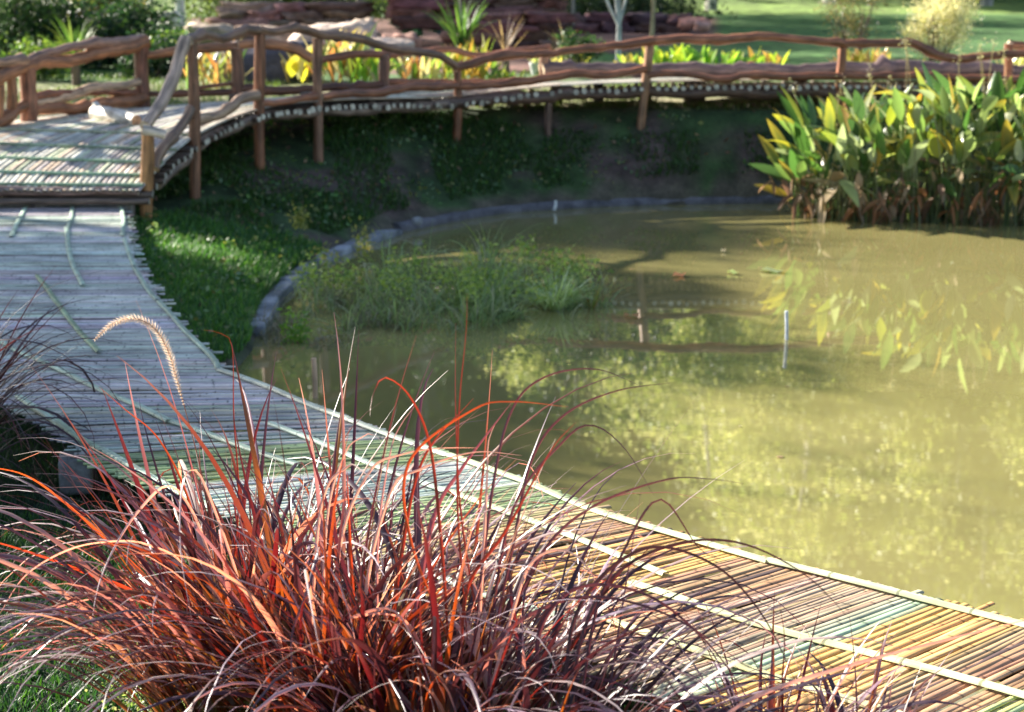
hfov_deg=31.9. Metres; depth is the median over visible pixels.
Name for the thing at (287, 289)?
kerb stone
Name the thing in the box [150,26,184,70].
shrub
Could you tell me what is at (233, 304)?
bank grass
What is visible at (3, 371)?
fountain grass
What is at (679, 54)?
leafy garden plant
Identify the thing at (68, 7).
shrub
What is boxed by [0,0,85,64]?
shrub
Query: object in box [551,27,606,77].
shrub
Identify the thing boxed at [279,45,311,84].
leafy garden plant
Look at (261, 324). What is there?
kerb stone
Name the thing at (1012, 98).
broad leaved water plant
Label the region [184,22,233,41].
boulder
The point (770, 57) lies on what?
leafy garden plant
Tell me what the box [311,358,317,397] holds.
wooden stake
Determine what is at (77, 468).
stone block
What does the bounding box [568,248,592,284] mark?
grass tuft
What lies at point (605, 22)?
rock ledge
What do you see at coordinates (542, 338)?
floating debris
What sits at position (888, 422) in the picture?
pond water
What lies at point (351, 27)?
boulder
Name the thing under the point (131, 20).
shrub
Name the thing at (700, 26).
boulder
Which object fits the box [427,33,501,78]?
leafy garden plant
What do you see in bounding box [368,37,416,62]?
boulder
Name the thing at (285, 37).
boulder
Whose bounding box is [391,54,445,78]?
leafy garden plant
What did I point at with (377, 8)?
shrub
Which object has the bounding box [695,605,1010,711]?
fountain grass
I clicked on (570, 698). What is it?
fountain grass
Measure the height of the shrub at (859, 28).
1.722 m
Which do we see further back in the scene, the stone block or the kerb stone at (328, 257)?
the kerb stone at (328, 257)
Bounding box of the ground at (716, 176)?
[0,0,1023,711]
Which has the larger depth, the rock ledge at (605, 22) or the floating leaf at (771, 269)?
the rock ledge at (605, 22)
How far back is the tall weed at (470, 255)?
18.17 m
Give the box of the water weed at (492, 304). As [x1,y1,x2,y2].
[273,219,634,337]
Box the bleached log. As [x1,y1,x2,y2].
[89,101,140,124]
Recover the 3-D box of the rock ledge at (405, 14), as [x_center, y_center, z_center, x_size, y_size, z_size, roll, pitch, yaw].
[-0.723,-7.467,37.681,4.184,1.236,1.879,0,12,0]
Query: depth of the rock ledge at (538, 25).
34.54 m
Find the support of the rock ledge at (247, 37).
on the ground at (716, 176)
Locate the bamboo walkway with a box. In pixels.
[0,205,1023,711]
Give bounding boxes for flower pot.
[528,58,538,74]
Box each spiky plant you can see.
[28,13,100,85]
[420,0,490,61]
[484,16,524,72]
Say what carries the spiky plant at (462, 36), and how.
on the ground at (716, 176)
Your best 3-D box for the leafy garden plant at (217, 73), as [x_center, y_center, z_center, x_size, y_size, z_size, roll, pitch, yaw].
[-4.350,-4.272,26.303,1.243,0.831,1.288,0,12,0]
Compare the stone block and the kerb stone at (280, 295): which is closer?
the stone block
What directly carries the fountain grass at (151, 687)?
on the ground at (716, 176)
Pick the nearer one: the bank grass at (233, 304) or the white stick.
the bank grass at (233, 304)
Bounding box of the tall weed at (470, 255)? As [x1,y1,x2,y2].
[458,243,482,263]
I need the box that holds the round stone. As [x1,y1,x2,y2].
[412,216,422,224]
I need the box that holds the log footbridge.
[0,21,1023,220]
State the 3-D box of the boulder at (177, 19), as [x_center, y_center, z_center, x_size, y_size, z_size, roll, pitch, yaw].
[-6.907,-6.739,36.399,0.488,0.574,0.450,0,12,0]
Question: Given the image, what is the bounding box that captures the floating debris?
[283,226,970,493]
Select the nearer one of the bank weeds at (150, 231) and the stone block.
the stone block
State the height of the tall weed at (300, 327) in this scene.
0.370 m
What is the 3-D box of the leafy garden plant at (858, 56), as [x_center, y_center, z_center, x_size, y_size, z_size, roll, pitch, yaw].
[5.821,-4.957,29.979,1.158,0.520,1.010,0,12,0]
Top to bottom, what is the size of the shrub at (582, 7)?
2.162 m
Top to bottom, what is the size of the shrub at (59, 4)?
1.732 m
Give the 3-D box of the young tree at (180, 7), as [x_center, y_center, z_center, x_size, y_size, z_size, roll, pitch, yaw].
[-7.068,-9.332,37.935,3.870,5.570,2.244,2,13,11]
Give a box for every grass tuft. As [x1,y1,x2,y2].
[510,263,599,310]
[550,273,636,308]
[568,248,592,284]
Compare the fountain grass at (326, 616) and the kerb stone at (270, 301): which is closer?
the fountain grass at (326, 616)
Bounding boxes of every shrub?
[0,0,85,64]
[0,31,70,79]
[1,0,140,67]
[4,0,176,18]
[63,0,194,69]
[67,0,148,22]
[112,13,201,78]
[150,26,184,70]
[166,0,337,24]
[282,0,390,21]
[352,0,390,22]
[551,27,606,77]
[566,0,736,22]
[813,0,888,55]
[892,0,986,61]
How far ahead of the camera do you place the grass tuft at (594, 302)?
15.85 m
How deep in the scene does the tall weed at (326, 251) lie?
17.84 m
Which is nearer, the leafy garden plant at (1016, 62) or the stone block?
the stone block
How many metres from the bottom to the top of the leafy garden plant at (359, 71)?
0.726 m
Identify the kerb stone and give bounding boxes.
[251,317,267,336]
[256,308,272,324]
[258,296,278,313]
[265,290,284,304]
[274,281,293,296]
[280,275,299,287]
[290,264,311,278]
[305,260,323,269]
[315,250,337,263]
[330,245,352,256]
[342,237,367,250]
[364,231,386,244]
[377,229,402,238]
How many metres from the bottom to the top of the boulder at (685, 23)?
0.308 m
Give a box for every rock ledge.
[198,24,307,54]
[204,1,375,26]
[383,0,577,30]
[439,11,578,54]
[575,11,692,33]
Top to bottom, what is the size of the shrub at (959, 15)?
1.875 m
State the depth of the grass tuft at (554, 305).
15.77 m
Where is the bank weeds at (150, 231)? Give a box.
[133,102,972,345]
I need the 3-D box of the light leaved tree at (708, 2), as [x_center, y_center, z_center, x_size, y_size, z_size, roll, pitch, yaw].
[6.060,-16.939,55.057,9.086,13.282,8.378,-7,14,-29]
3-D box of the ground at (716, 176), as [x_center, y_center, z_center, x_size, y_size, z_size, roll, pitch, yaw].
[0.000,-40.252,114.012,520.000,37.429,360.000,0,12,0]
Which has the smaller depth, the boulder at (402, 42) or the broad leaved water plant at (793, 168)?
the broad leaved water plant at (793, 168)
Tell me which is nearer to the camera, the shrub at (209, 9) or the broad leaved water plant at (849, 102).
the broad leaved water plant at (849, 102)
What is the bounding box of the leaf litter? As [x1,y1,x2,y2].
[138,100,976,329]
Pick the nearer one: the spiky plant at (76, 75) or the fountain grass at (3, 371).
the fountain grass at (3, 371)
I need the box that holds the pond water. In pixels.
[132,204,1023,711]
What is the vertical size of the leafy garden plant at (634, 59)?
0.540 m
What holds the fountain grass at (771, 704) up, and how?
on the ground at (716, 176)
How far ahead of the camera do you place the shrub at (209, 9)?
39.85 m
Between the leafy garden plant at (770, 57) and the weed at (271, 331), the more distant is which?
the leafy garden plant at (770, 57)
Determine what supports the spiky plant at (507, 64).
on the ground at (716, 176)
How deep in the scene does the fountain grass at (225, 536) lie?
6.16 m
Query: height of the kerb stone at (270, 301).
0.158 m
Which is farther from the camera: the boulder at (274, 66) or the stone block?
the boulder at (274, 66)
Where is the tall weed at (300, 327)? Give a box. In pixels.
[273,306,311,344]
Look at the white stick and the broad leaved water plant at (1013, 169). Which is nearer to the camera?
the broad leaved water plant at (1013, 169)
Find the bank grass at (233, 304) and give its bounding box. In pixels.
[127,207,323,361]
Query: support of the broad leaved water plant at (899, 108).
in the pond water
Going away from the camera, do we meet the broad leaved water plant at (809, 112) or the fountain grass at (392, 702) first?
the fountain grass at (392, 702)
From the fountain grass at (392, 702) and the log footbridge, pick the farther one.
the log footbridge
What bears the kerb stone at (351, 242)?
on the ground at (716, 176)
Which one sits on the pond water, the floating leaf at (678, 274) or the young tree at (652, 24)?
the floating leaf at (678, 274)
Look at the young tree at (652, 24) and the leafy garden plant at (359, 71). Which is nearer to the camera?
the leafy garden plant at (359, 71)
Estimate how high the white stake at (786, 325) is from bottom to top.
0.639 m
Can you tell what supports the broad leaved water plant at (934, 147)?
in the pond water
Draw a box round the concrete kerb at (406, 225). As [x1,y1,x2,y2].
[392,195,781,231]
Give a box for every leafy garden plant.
[175,38,252,88]
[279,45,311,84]
[299,21,382,83]
[343,46,402,82]
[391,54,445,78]
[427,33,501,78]
[485,65,525,78]
[551,52,589,62]
[613,47,644,63]
[643,43,716,63]
[709,49,749,63]
[731,46,790,63]
[824,48,893,62]
[995,58,1023,64]
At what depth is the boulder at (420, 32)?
39.03 m
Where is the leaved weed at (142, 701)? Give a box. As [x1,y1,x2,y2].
[85,616,257,711]
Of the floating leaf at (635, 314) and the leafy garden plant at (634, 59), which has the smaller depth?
the floating leaf at (635, 314)
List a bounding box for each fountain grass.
[0,268,200,508]
[0,306,546,711]
[0,316,741,711]
[0,412,241,711]
[60,318,860,711]
[142,459,1023,711]
[517,583,974,711]
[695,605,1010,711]
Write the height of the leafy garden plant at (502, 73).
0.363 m
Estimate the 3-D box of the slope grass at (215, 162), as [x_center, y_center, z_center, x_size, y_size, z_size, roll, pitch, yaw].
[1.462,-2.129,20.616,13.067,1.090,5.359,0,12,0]
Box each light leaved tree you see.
[704,0,717,10]
[822,0,835,4]
[979,0,992,5]
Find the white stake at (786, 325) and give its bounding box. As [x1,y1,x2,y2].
[785,311,787,339]
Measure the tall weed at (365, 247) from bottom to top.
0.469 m
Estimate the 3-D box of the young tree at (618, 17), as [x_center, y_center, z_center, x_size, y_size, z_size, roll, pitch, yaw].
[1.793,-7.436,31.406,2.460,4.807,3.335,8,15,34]
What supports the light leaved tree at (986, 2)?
on the ground at (716, 176)
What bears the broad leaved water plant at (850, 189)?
in the pond water
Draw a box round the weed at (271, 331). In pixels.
[237,282,420,351]
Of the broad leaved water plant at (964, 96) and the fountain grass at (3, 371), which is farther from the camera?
the broad leaved water plant at (964, 96)
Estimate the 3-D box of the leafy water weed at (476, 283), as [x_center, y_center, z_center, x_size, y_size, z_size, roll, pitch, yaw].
[-0.544,-0.730,16.222,2.971,0.463,2.191,0,12,0]
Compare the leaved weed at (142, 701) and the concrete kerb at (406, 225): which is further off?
the concrete kerb at (406, 225)
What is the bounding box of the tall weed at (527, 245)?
[515,233,537,256]
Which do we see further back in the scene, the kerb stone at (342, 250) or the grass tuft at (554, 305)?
the kerb stone at (342, 250)
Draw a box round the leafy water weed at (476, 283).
[286,238,614,318]
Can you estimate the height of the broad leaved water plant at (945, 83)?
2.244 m
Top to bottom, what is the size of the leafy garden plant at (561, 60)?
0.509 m
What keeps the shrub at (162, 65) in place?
on the ground at (716, 176)
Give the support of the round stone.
on the concrete kerb at (406, 225)
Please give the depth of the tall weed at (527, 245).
18.68 m
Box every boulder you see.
[160,10,182,33]
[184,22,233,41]
[207,40,312,82]
[264,26,292,40]
[288,22,381,52]
[352,17,376,28]
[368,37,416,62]
[380,23,444,36]
[382,31,421,61]
[677,17,710,29]
[694,21,710,31]
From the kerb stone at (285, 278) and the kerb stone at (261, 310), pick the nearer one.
the kerb stone at (261, 310)
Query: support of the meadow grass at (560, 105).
on the ground at (716, 176)
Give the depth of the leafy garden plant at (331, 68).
26.92 m
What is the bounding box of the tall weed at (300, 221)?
[285,203,312,230]
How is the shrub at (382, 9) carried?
on the ground at (716, 176)
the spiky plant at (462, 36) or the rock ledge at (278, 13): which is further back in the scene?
the rock ledge at (278, 13)
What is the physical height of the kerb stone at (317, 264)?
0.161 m
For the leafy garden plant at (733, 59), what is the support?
on the ground at (716, 176)
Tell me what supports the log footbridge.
on the ground at (716, 176)
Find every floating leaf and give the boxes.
[624,312,638,316]
[673,272,685,276]
[760,267,782,272]
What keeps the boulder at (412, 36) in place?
on the ground at (716, 176)
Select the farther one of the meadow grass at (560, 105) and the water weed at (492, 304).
the meadow grass at (560, 105)
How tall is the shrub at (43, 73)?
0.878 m
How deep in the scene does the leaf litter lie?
22.02 m
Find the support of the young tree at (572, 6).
on the ground at (716, 176)
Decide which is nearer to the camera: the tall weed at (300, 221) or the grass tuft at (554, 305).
the grass tuft at (554, 305)
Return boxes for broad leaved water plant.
[748,119,872,223]
[764,77,911,220]
[768,83,905,211]
[803,43,935,223]
[832,31,988,214]
[847,49,1023,225]
[873,32,1023,225]
[913,38,1023,215]
[919,47,1023,226]
[963,88,1023,225]
[999,78,1023,191]
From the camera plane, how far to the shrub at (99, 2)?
33.17 m
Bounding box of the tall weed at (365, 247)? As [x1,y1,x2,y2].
[348,215,375,260]
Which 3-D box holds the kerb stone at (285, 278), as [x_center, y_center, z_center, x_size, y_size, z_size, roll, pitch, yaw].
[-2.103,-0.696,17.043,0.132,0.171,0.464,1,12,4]
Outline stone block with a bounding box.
[58,450,92,494]
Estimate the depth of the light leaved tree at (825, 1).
59.70 m
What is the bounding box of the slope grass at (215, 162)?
[134,109,1022,245]
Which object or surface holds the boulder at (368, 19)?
on the ground at (716, 176)
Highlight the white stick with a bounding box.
[553,200,556,210]
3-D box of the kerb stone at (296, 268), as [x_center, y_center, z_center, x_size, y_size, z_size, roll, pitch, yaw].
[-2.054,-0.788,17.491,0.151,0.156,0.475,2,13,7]
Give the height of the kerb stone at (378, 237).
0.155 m
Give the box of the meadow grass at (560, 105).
[5,68,918,110]
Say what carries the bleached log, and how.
on the log footbridge
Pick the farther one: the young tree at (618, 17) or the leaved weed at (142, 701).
the young tree at (618, 17)
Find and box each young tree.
[175,0,185,34]
[570,0,574,43]
[605,0,626,61]
[649,0,655,35]
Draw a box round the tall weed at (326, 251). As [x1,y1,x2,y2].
[310,241,344,269]
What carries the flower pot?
on the ground at (716, 176)
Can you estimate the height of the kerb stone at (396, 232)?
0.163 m
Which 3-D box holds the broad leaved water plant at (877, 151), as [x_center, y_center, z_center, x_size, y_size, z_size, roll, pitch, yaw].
[4.341,-2.600,21.195,1.550,2.194,1.778,11,16,40]
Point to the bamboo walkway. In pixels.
(62, 243)

